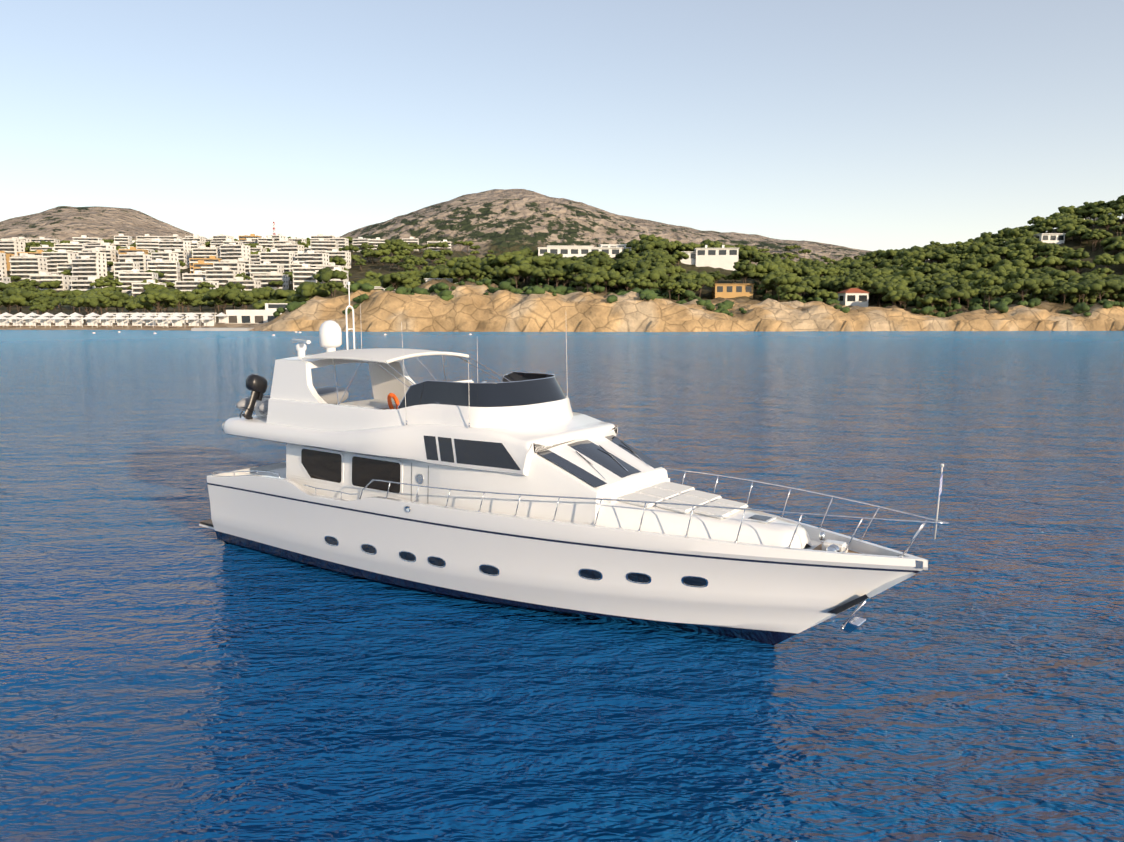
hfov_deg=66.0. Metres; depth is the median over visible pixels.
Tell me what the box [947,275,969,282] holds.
pine tree
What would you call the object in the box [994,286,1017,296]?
pine tree
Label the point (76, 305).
town tree
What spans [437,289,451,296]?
shrub
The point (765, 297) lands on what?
shrub
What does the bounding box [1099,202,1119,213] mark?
pine tree
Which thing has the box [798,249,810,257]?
hill tree
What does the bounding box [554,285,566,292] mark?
shrub
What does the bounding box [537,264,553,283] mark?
pine tree
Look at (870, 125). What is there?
sky
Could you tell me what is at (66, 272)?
town tree
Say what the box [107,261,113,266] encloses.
town tree
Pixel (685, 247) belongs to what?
pine tree
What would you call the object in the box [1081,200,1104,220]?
pine tree
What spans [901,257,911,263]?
pine tree
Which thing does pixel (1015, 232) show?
pine tree
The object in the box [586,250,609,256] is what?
pine tree
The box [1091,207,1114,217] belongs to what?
pine tree
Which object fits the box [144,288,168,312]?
town tree
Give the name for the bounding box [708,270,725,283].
pine tree
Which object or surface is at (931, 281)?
pine tree
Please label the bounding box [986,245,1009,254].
pine tree
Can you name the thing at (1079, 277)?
pine tree
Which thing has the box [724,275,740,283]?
pine tree
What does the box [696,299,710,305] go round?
shrub
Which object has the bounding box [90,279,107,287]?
town tree
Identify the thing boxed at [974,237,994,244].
pine tree
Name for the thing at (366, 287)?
shrub
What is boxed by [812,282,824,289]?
pine tree
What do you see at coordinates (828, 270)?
pine tree
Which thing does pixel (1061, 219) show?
pine tree
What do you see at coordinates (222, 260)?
town buildings
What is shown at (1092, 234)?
pine tree
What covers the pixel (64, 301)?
town tree
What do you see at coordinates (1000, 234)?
pine tree
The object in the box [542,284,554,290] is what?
shrub
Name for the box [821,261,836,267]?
pine tree
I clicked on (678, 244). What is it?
pine tree
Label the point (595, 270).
pine tree
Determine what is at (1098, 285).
pine tree
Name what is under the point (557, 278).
pine tree
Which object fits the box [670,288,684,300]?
pine tree
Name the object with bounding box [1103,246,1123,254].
pine tree
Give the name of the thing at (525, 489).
yacht
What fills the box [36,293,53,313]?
town tree
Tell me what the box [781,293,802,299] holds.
pine tree
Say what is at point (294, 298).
town tree
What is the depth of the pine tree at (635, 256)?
326.12 m
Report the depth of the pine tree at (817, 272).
328.42 m
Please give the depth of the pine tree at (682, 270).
315.68 m
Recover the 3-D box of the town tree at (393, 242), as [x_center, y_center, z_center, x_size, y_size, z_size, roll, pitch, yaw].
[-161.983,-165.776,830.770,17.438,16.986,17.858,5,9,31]
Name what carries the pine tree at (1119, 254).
on the coast terrain
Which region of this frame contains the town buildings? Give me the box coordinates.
[0,217,1097,330]
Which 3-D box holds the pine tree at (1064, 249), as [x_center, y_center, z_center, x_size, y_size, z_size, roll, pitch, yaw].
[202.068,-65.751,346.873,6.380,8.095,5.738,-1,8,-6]
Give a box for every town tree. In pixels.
[0,282,9,290]
[0,294,10,313]
[2,282,20,287]
[2,295,27,313]
[3,288,36,311]
[8,275,20,280]
[11,279,25,285]
[18,278,39,286]
[23,285,39,291]
[25,298,47,313]
[26,241,40,245]
[28,290,51,296]
[28,296,48,314]
[29,304,54,312]
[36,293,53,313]
[38,280,60,289]
[40,241,54,245]
[47,296,70,311]
[52,292,63,307]
[56,290,71,308]
[60,270,71,275]
[61,298,74,312]
[65,298,76,311]
[66,293,79,312]
[71,293,111,312]
[72,289,89,314]
[77,294,109,311]
[83,290,110,314]
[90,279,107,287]
[93,286,114,290]
[99,276,109,281]
[101,290,118,312]
[105,274,114,278]
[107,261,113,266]
[107,279,122,285]
[111,291,130,312]
[112,299,124,312]
[116,298,134,312]
[122,300,138,305]
[124,301,152,311]
[139,292,178,312]
[143,283,167,289]
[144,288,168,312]
[145,270,163,277]
[151,302,169,312]
[163,282,174,288]
[166,288,198,312]
[166,292,195,312]
[175,301,191,312]
[191,298,214,309]
[192,287,210,293]
[197,281,215,287]
[201,294,226,314]
[207,287,243,313]
[209,300,232,312]
[224,282,244,289]
[233,293,253,309]
[234,298,258,309]
[235,272,250,279]
[243,287,273,309]
[244,243,258,247]
[251,286,272,290]
[268,280,283,287]
[270,289,294,299]
[283,271,292,282]
[289,295,304,301]
[313,281,330,289]
[329,255,344,264]
[335,261,346,265]
[343,246,358,251]
[345,236,352,251]
[355,258,365,268]
[355,262,365,270]
[360,247,372,263]
[362,244,374,249]
[362,251,379,260]
[364,270,381,276]
[367,275,379,280]
[370,249,390,256]
[378,243,396,250]
[379,255,397,268]
[384,239,399,255]
[385,259,399,269]
[391,255,405,268]
[393,250,410,261]
[397,245,413,251]
[399,263,414,268]
[403,254,417,259]
[404,259,419,263]
[404,266,416,270]
[408,243,418,253]
[411,260,427,267]
[422,251,439,261]
[422,265,435,271]
[423,248,434,262]
[424,243,436,247]
[430,255,444,264]
[433,260,444,264]
[435,249,453,256]
[436,243,448,249]
[454,241,465,251]
[463,240,473,249]
[470,250,479,255]
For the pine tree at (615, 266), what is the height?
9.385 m
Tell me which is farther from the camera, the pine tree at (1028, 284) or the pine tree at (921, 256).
the pine tree at (921, 256)
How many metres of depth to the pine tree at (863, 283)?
296.25 m
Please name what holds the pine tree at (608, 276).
on the coast terrain
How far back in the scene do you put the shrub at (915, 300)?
284.24 m
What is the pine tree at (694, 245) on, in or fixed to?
on the coast terrain
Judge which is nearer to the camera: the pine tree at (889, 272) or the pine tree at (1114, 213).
the pine tree at (889, 272)
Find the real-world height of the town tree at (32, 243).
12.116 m
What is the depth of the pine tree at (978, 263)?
338.67 m
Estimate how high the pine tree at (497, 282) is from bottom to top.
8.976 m
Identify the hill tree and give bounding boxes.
[469,245,479,250]
[773,253,785,257]
[782,252,792,256]
[784,245,793,250]
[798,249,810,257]
[824,257,834,262]
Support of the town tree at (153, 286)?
on the hills
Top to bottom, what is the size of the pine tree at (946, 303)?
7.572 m
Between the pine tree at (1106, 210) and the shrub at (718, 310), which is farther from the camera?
the pine tree at (1106, 210)
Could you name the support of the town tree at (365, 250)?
on the hills
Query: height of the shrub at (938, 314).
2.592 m
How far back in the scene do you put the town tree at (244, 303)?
320.67 m
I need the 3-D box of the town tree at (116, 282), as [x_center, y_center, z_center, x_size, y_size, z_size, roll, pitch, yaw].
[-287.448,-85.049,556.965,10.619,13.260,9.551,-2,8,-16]
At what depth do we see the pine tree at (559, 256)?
310.55 m
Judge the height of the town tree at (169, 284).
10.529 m
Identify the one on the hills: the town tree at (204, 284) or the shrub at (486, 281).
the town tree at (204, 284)
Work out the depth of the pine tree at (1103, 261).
326.44 m
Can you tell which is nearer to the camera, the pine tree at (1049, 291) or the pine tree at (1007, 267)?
the pine tree at (1049, 291)
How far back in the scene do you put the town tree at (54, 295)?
470.09 m
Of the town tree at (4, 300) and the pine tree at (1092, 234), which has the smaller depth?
the town tree at (4, 300)
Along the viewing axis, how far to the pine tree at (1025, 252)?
344.31 m
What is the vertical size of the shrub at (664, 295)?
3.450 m
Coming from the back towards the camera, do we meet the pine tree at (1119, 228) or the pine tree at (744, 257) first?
the pine tree at (744, 257)
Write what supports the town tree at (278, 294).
on the coast terrain
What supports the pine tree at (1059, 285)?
on the coast terrain
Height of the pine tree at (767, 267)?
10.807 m
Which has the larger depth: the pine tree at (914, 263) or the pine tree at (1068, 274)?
the pine tree at (914, 263)
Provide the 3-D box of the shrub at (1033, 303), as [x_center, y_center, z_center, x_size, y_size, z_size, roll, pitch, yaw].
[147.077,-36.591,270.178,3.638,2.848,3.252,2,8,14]
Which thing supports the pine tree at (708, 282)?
on the coast terrain
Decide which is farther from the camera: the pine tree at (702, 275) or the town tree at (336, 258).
the town tree at (336, 258)
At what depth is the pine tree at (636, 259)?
312.97 m
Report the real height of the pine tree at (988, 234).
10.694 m
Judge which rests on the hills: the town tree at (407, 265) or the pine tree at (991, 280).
the town tree at (407, 265)
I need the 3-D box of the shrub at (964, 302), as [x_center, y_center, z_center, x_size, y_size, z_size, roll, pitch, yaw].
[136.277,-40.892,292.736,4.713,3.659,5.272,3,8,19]
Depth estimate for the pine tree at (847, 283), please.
293.88 m
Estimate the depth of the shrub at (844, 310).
251.75 m
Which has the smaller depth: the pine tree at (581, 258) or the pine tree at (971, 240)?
the pine tree at (581, 258)
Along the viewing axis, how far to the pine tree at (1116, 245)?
342.49 m
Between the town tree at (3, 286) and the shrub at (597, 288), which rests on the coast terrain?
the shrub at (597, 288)
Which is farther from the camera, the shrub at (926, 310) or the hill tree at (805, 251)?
the hill tree at (805, 251)
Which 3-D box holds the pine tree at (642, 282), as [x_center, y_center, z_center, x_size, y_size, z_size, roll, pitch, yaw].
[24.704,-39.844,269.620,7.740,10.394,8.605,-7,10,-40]
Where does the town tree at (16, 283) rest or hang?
on the hills
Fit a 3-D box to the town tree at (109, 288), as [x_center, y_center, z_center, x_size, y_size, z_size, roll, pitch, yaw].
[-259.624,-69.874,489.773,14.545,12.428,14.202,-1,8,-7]
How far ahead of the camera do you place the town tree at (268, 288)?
473.46 m
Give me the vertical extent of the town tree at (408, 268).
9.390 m
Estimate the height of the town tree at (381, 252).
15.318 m
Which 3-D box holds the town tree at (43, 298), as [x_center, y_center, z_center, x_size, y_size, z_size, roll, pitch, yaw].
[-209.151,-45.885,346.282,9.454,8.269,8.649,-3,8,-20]
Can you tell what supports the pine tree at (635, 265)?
on the coast terrain
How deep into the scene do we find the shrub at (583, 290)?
271.54 m
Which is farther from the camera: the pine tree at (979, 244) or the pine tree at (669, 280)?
the pine tree at (979, 244)
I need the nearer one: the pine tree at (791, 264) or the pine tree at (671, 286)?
the pine tree at (671, 286)
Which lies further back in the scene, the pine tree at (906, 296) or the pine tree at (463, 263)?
the pine tree at (463, 263)
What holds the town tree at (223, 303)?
on the coast terrain
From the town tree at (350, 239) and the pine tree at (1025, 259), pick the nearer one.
the pine tree at (1025, 259)
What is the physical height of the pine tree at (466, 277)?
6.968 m
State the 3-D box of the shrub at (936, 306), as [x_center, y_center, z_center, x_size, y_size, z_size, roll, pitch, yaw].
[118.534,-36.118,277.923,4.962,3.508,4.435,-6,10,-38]
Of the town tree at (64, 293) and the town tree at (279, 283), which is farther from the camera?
the town tree at (279, 283)
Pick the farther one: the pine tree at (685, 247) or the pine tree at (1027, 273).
the pine tree at (685, 247)
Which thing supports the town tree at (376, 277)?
on the coast terrain
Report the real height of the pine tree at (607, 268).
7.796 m
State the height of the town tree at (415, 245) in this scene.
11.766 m
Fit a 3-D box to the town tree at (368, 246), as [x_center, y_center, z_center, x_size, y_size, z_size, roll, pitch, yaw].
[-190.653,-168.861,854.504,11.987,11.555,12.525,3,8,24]
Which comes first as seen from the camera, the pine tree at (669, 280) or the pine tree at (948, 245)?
the pine tree at (669, 280)
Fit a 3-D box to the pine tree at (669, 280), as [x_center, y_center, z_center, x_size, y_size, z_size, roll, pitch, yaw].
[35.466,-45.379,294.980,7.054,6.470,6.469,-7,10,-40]
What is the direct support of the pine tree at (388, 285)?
on the coast terrain
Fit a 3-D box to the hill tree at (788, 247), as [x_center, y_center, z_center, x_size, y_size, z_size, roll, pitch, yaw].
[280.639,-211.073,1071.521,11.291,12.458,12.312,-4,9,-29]
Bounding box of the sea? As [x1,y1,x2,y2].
[0,330,1123,841]
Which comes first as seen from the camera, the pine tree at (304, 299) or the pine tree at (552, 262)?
the pine tree at (304, 299)
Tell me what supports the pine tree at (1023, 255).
on the coast terrain
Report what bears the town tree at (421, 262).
on the hills
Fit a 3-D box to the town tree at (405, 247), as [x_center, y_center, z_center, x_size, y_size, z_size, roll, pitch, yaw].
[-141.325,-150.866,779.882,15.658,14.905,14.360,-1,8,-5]
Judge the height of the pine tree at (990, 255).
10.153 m
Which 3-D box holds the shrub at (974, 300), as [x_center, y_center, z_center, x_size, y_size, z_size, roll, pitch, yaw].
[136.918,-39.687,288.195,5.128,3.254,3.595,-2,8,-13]
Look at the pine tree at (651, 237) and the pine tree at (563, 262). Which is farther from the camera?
the pine tree at (651, 237)
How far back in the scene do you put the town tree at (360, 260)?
719.97 m
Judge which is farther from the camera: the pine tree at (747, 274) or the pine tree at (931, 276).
the pine tree at (931, 276)
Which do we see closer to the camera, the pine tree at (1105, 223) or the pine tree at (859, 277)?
the pine tree at (859, 277)
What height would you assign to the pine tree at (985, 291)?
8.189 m
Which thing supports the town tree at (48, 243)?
on the hills
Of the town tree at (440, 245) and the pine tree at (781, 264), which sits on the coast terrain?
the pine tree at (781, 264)
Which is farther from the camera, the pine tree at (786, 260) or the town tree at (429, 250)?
the town tree at (429, 250)
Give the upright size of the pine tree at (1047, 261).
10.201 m
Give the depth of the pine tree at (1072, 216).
386.55 m
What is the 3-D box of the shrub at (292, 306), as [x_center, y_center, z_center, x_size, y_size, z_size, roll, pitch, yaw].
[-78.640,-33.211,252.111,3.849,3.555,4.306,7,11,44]
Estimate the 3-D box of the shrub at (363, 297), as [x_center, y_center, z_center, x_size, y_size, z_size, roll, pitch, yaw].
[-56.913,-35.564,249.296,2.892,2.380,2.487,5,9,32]
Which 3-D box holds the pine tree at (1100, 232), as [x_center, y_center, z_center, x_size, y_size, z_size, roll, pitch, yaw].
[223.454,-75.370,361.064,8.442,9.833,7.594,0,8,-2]
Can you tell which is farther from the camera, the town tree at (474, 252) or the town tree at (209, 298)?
the town tree at (474, 252)
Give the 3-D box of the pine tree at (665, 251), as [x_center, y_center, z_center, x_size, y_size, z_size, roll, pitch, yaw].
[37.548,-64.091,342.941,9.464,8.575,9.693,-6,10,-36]
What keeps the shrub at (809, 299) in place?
on the coast terrain
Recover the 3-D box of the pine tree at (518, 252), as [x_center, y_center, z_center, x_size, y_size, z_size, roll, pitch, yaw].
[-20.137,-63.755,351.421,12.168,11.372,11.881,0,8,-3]
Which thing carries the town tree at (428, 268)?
on the hills
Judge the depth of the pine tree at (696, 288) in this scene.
285.33 m
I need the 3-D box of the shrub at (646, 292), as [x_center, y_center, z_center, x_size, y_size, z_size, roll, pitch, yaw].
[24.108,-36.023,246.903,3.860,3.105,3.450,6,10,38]
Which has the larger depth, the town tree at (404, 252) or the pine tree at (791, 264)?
the town tree at (404, 252)
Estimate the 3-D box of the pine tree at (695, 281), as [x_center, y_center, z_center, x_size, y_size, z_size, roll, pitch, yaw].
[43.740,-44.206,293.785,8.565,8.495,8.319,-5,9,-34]
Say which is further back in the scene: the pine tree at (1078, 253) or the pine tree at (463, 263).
the pine tree at (1078, 253)
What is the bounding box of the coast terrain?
[0,219,1123,331]
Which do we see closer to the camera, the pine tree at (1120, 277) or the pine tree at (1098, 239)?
the pine tree at (1120, 277)
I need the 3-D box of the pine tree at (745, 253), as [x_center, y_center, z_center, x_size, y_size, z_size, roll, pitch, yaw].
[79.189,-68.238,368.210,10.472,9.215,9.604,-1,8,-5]
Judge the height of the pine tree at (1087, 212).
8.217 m
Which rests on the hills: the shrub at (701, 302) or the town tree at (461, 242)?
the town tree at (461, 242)
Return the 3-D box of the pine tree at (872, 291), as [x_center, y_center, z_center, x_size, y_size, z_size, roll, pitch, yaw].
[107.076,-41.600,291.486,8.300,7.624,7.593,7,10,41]
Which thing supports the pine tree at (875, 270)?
on the coast terrain
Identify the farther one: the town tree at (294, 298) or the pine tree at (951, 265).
the pine tree at (951, 265)
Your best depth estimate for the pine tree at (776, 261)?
334.28 m
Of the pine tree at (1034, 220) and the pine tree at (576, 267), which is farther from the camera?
the pine tree at (1034, 220)
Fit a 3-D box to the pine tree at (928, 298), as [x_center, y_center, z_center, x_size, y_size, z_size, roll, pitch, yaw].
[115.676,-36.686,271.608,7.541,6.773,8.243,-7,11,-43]
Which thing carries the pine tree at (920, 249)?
on the coast terrain
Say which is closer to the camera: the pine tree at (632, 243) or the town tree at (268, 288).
the pine tree at (632, 243)
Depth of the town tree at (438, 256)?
724.82 m
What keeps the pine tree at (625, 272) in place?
on the coast terrain
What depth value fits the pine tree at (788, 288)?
281.99 m
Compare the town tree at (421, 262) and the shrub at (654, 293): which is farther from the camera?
the town tree at (421, 262)
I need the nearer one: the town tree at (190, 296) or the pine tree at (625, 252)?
the town tree at (190, 296)
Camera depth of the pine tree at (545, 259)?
287.49 m
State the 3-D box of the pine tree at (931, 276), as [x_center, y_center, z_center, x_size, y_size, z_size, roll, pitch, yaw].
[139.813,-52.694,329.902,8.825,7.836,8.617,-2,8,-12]
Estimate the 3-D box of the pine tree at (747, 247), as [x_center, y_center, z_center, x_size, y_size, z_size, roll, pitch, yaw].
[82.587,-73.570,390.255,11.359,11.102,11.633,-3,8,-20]
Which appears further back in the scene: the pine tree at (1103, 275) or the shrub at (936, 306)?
the pine tree at (1103, 275)
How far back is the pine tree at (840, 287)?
298.28 m
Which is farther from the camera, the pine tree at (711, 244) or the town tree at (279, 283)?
the town tree at (279, 283)
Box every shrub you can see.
[276,307,286,312]
[285,301,300,311]
[342,308,351,314]
[349,282,360,291]
[353,296,362,303]
[358,293,368,300]
[361,283,373,291]
[385,286,393,290]
[395,286,407,293]
[413,287,424,293]
[435,282,448,290]
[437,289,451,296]
[440,295,453,300]
[481,279,490,284]
[487,288,497,292]
[498,281,510,289]
[506,277,519,286]
[525,287,536,293]
[530,277,543,283]
[533,285,544,293]
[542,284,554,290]
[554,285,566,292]
[565,286,575,293]
[581,287,591,292]
[591,285,604,292]
[606,295,617,302]
[631,287,640,292]
[639,288,657,299]
[639,294,645,299]
[640,289,653,296]
[658,293,668,298]
[674,293,685,299]
[675,299,686,303]
[682,290,694,297]
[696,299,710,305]
[706,303,714,310]
[713,308,722,312]
[718,304,728,309]
[722,300,733,309]
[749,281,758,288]
[756,289,765,294]
[762,295,772,300]
[805,296,812,302]
[827,300,834,304]
[840,307,849,312]
[905,300,914,306]
[911,308,920,313]
[912,296,919,303]
[916,301,922,307]
[920,306,933,314]
[929,304,940,308]
[935,311,944,316]
[943,306,952,311]
[950,301,961,309]
[957,297,970,304]
[967,297,981,304]
[970,305,979,310]
[986,300,997,307]
[994,303,1008,312]
[999,296,1012,304]
[1018,300,1027,305]
[1028,299,1039,307]
[1058,309,1072,314]
[1073,303,1089,313]
[1098,299,1106,304]
[1103,302,1112,308]
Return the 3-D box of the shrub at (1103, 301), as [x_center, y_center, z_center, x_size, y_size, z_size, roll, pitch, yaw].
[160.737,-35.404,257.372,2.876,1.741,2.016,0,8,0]
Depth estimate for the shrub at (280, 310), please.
252.46 m
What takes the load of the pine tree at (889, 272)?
on the coast terrain
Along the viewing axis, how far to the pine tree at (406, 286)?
293.51 m
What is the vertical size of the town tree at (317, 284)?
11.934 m
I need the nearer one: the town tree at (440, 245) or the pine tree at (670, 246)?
the pine tree at (670, 246)
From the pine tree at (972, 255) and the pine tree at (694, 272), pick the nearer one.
the pine tree at (694, 272)
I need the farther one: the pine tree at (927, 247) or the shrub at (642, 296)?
the pine tree at (927, 247)
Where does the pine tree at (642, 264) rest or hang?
on the coast terrain
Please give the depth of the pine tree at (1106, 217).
373.76 m
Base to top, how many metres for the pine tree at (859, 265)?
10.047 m
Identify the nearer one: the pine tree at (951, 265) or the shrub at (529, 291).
the shrub at (529, 291)
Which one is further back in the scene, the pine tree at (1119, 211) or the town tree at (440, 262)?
the town tree at (440, 262)
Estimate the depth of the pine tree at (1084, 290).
265.54 m
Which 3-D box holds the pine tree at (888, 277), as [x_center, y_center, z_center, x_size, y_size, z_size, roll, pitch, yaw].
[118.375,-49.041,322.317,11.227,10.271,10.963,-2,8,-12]
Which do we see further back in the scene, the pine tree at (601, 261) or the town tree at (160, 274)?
the town tree at (160, 274)
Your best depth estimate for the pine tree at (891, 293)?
275.41 m
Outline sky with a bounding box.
[0,0,1123,259]
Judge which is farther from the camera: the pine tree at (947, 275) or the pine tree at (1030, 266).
the pine tree at (1030, 266)
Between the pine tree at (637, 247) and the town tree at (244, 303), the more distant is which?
the pine tree at (637, 247)
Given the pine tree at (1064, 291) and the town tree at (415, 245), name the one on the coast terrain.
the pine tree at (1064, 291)
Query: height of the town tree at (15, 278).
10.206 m
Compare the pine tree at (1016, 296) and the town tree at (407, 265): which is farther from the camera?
the town tree at (407, 265)
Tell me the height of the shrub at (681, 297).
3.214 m
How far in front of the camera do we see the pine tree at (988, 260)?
337.92 m
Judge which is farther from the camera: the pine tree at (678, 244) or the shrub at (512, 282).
the pine tree at (678, 244)
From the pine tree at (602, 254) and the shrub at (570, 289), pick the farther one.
the pine tree at (602, 254)
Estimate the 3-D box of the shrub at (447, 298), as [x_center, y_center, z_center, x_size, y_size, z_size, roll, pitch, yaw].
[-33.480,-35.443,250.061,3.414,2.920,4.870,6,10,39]
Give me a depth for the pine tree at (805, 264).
375.74 m
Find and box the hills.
[0,189,925,310]
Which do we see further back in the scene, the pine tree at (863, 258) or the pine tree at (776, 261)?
the pine tree at (863, 258)
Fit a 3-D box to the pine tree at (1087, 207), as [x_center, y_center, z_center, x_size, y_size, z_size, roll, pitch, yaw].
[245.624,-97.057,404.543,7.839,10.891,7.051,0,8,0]
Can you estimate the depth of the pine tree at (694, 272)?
306.36 m
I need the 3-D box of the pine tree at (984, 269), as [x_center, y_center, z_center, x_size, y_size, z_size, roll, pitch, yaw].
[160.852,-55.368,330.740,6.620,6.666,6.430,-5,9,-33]
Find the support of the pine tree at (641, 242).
on the coast terrain
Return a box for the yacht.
[199,281,948,644]
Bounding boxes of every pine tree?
[252,299,278,309]
[295,281,328,297]
[299,297,310,301]
[313,267,346,295]
[318,286,347,292]
[323,281,343,297]
[356,278,380,285]
[379,272,406,290]
[380,280,405,288]
[381,277,412,289]
[391,284,411,289]
[397,269,419,275]
[405,272,415,280]
[408,281,420,288]
[415,272,423,278]
[427,265,451,277]
[446,255,475,266]
[447,267,469,281]
[454,257,480,277]
[463,275,483,280]
[464,269,485,278]
[480,265,499,274]
[483,256,508,266]
[483,276,499,284]
[486,270,508,285]
[494,253,523,265]
[496,263,531,287]
[499,274,519,278]
[502,250,526,256]
[516,254,551,284]
[521,246,537,255]
[521,265,549,284]
[533,258,555,266]
[536,269,556,284]
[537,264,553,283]
[545,267,571,286]
[546,276,564,285]
[551,253,563,281]
[554,257,585,283]
[561,272,575,285]
[566,262,592,287]
[569,281,586,288]
[570,256,588,261]
[573,273,603,291]
[578,265,602,274]
[584,257,611,266]
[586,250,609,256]
[590,251,611,260]
[595,271,620,292]
[598,268,620,289]
[599,265,619,272]
[604,277,630,289]
[611,263,634,271]
[615,248,638,258]
[616,259,648,270]
[620,270,632,290]
[622,254,641,258]
[623,268,641,275]
[625,257,639,261]
[626,239,637,247]
[627,276,658,288]
[633,263,651,269]
[634,267,668,289]
[635,241,648,250]
[636,239,651,245]
[637,259,665,269]
[639,234,665,240]
[639,240,668,250]
[643,249,664,255]
[645,253,675,262]
[647,248,668,253]
[649,255,662,261]
[656,243,675,250]
[656,259,671,267]
[658,282,680,299]
[660,278,675,283]
[665,267,670,273]
[668,273,696,280]
[669,266,685,272]
[669,267,679,275]
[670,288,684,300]
[671,240,683,247]
[672,250,688,264]
[675,279,694,288]
[678,242,700,250]
[679,243,692,250]
[681,284,701,291]
[686,278,702,289]
[687,270,716,294]
[691,273,714,294]
[693,278,714,296]
[700,239,721,246]
[707,242,720,247]
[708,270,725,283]
[720,245,734,247]
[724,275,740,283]
[731,269,755,282]
[733,260,755,283]
[738,250,761,263]
[738,256,751,266]
[739,245,757,252]
[750,252,769,263]
[751,272,766,289]
[752,254,771,261]
[753,261,779,289]
[757,283,775,292]
[758,259,771,264]
[759,271,774,294]
[761,275,787,301]
[767,271,801,285]
[768,261,793,272]
[772,259,788,265]
[773,257,795,265]
[775,284,804,293]
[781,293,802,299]
[789,262,798,270]
[792,266,812,276]
[793,280,816,298]
[793,284,813,295]
[796,286,811,295]
[801,270,821,276]
[802,260,824,266]
[804,275,833,289]
[806,260,822,267]
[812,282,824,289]
[813,266,838,274]
[813,289,838,303]
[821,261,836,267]
[829,285,844,291]
[829,289,843,299]
[830,263,849,267]
[831,277,859,289]
[833,266,843,274]
[834,266,850,274]
[836,261,853,268]
[839,272,856,277]
[845,272,869,287]
[847,267,874,276]
[850,261,873,268]
[851,259,874,266]
[854,256,873,260]
[859,275,871,288]
[861,284,875,302]
[863,249,881,267]
[866,269,893,277]
[867,289,885,305]
[869,258,880,268]
[869,276,889,281]
[870,268,886,271]
[870,281,893,306]
[876,250,896,258]
[876,284,908,305]
[878,275,893,278]
[879,276,907,285]
[881,258,904,266]
[882,295,893,304]
[883,249,902,257]
[884,290,910,307]
[887,264,899,268]
[891,291,916,305]
[892,266,907,270]
[894,269,923,277]
[899,250,913,255]
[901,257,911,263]
[902,258,923,266]
[905,276,929,286]
[906,250,926,259]
[909,288,932,298]
[910,251,933,261]
[912,247,935,252]
[915,262,935,274]
[915,282,935,296]
[918,293,945,306]
[919,277,943,286]
[922,294,952,305]
[923,272,940,278]
[924,241,940,260]
[924,245,934,261]
[928,248,944,261]
[928,262,944,268]
[929,289,941,305]
[930,280,950,295]
[931,268,957,273]
[932,251,952,262]
[937,275,953,280]
[938,273,952,277]
[938,285,969,311]
[939,243,955,247]
[944,279,970,302]
[945,249,963,253]
[945,257,964,263]
[945,278,968,282]
[946,263,959,268]
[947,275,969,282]
[953,243,969,249]
[953,263,977,272]
[956,288,979,307]
[957,253,968,259]
[961,270,991,279]
[964,261,986,268]
[965,241,984,247]
[965,245,985,253]
[968,236,983,242]
[968,252,982,259]
[969,256,997,267]
[969,283,990,294]
[970,294,989,299]
[972,274,1001,306]
[973,267,991,271]
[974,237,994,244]
[976,253,1001,267]
[978,286,999,310]
[980,232,1003,238]
[980,244,1000,253]
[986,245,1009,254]
[990,242,1003,246]
[990,288,1004,300]
[992,268,1017,278]
[993,250,1012,258]
[994,259,1027,267]
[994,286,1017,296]
[995,263,1025,271]
[996,230,1006,237]
[996,271,1012,276]
[1000,237,1014,242]
[1001,293,1026,303]
[1002,227,1033,237]
[1002,277,1040,300]
[1003,240,1012,245]
[1006,243,1034,250]
[1007,233,1022,238]
[1007,248,1033,258]
[1010,254,1032,260]
[1011,255,1034,263]
[1012,237,1037,244]
[1015,269,1037,277]
[1015,276,1029,294]
[1018,225,1036,230]
[1024,278,1053,297]
[1024,289,1045,295]
[1027,216,1045,224]
[1027,263,1035,268]
[1027,293,1053,300]
[1030,273,1056,279]
[1031,251,1044,257]
[1031,266,1055,273]
[1031,287,1054,298]
[1032,226,1053,232]
[1033,220,1044,226]
[1033,255,1061,266]
[1037,243,1063,256]
[1040,218,1056,232]
[1041,296,1057,302]
[1043,248,1066,268]
[1046,212,1069,232]
[1046,269,1078,278]
[1047,282,1076,301]
[1050,216,1072,227]
[1050,256,1071,270]
[1052,287,1073,304]
[1056,218,1083,237]
[1057,223,1085,240]
[1058,205,1085,216]
[1059,215,1076,218]
[1063,213,1081,217]
[1063,247,1073,252]
[1063,293,1075,304]
[1064,259,1095,272]
[1065,227,1091,245]
[1067,248,1089,272]
[1067,284,1093,301]
[1068,274,1101,281]
[1068,285,1094,301]
[1070,295,1095,303]
[1076,293,1096,303]
[1077,202,1091,218]
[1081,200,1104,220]
[1081,231,1104,250]
[1081,278,1121,299]
[1083,207,1095,223]
[1083,273,1107,278]
[1084,220,1102,230]
[1085,229,1109,250]
[1085,236,1105,250]
[1090,267,1113,273]
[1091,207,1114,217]
[1091,213,1108,218]
[1093,233,1112,247]
[1093,252,1123,274]
[1093,293,1108,303]
[1096,215,1119,221]
[1096,258,1118,267]
[1097,219,1119,231]
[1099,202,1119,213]
[1100,235,1123,253]
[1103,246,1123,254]
[1103,275,1123,300]
[1107,241,1123,252]
[1108,282,1123,299]
[1108,293,1123,301]
[1109,211,1121,216]
[1109,226,1123,235]
[1114,195,1123,202]
[1115,203,1123,209]
[1115,209,1123,223]
[1115,251,1123,257]
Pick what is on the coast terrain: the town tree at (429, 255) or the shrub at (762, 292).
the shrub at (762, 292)
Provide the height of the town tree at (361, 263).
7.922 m
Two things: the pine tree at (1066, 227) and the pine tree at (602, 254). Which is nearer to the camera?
the pine tree at (602, 254)

